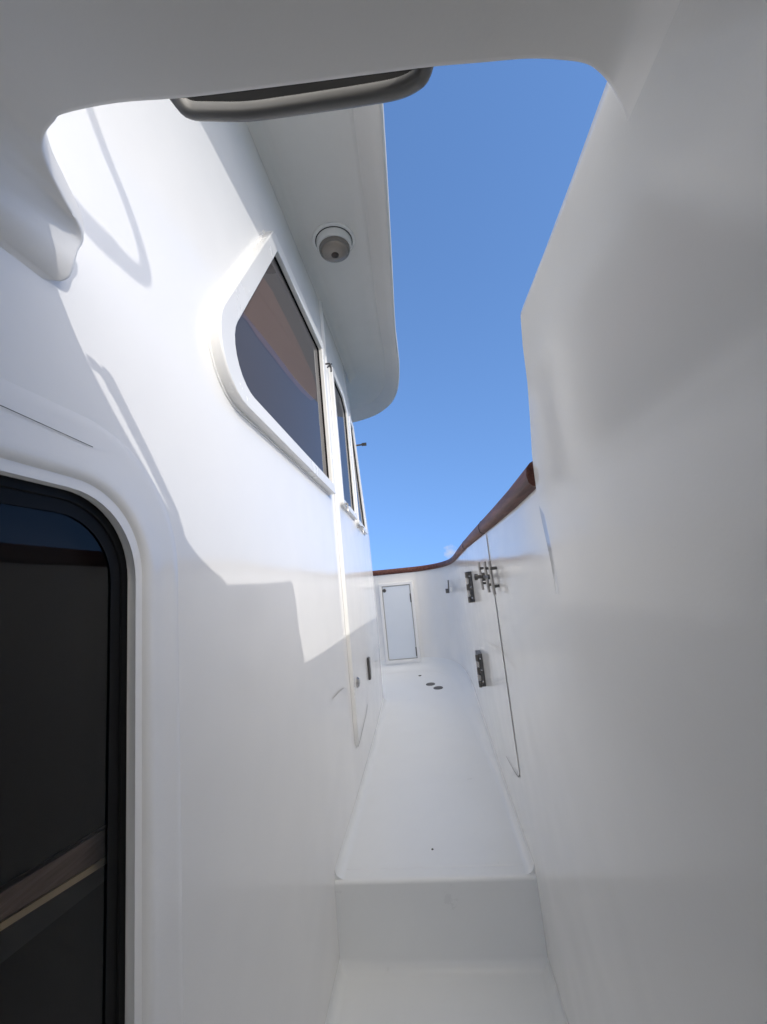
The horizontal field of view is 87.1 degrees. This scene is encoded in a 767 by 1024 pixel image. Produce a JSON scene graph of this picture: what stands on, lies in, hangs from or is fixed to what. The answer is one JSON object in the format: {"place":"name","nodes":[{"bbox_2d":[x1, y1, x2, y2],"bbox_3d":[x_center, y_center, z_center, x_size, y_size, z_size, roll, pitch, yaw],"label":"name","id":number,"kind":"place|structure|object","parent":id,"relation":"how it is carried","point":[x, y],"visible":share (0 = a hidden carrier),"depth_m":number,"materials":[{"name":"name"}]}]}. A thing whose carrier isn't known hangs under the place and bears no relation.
{"place":"outdoors","nodes":[
{"label":"outdoors","id":0,"kind":"place"},
{"bbox_2d":[325,657,567,1023],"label":"deck","id":1,"kind":"structure","parent":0,"point":[449,929],"depth_m":1.33,"materials":[{"name":"white paint"}]},
{"bbox_2d":[0,99,382,1023],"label":"deckhouse","id":2,"kind":"object","parent":1,"relation":"on","point":[190,687],"visible":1,"depth_m":0.69,"materials":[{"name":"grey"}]},
{"bbox_2d":[0,378,183,1023],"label":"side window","id":3,"kind":"structure","parent":2,"relation":"in","point":[36,431],"depth_m":0.55,"materials":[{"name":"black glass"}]},
{"bbox_2d":[206,230,335,495],"bbox_3d":[-0.343,-0.560,1.468,0.032,0.836,1.096,-7,-9,5],"label":"window","id":4,"kind":"structure","parent":2,"relation":"in","point":[266,348],"depth_m":1.34,"materials":[{"name":"black glass"}]},
{"bbox_2d":[246,103,398,422],"bbox_3d":[-1.575,-1.228,1.228,3.330,0.188,5.746,-7,-9,5],"label":"roof overhang","id":5,"kind":"object","parent":2,"relation":"attached to","point":[324,167],"visible":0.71,"depth_m":1.75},
{"bbox_2d":[312,222,354,262],"bbox_3d":[-0.229,-1.234,1.882,0.200,0.092,0.207,-7,-9,5],"label":"ceiling light","id":6,"kind":"object","parent":5,"relation":"attached to","point":[333,242],"visible":1,"depth_m":1.83,"materials":[{"name":"white plastic"}]},
{"bbox_2d":[0,0,680,280],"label":"overhead brow","id":7,"kind":"object","parent":2,"relation":"attached to","point":[227,60],"visible":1,"depth_m":0.34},
{"bbox_2d":[328,367,357,520],"bbox_3d":[-0.241,-0.390,2.456,0.024,0.849,0.489,-6,-9,4],"label":"window","id":8,"kind":"structure","parent":2,"relation":"in","point":[343,452],"depth_m":2.46,"materials":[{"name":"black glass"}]},
{"bbox_2d":[348,416,367,534],"bbox_3d":[-0.189,-0.247,2.956,0.025,0.809,0.474,-6,-9,4],"label":"window","id":9,"kind":"structure","parent":2,"relation":"in","point":[352,434],"depth_m":2.97,"materials":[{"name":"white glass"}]},
{"bbox_2d":[373,461,766,1023],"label":"bulwark","id":10,"kind":"object","parent":1,"relation":"attached to","point":[630,747],"visible":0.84,"depth_m":0.58,"materials":[{"name":"white paint"}]},
{"bbox_2d":[378,581,420,663],"bbox_3d":[0.164,1.139,4.179,0.363,0.813,0.025,-7,-9,5],"label":"locker door","id":11,"kind":"structure","parent":10,"relation":"in","point":[397,601],"depth_m":4.18,"materials":[{"name":"paint"}]},
{"bbox_2d":[521,0,766,635],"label":"side wing","id":12,"kind":"structure","parent":10,"relation":"attached to","point":[644,323],"depth_m":0.35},
{"bbox_2d":[353,59,606,570],"label":"sky","id":13,"kind":"structure","parent":0,"point":[482,159],"materials":[{"name":"blue"}]}
]}

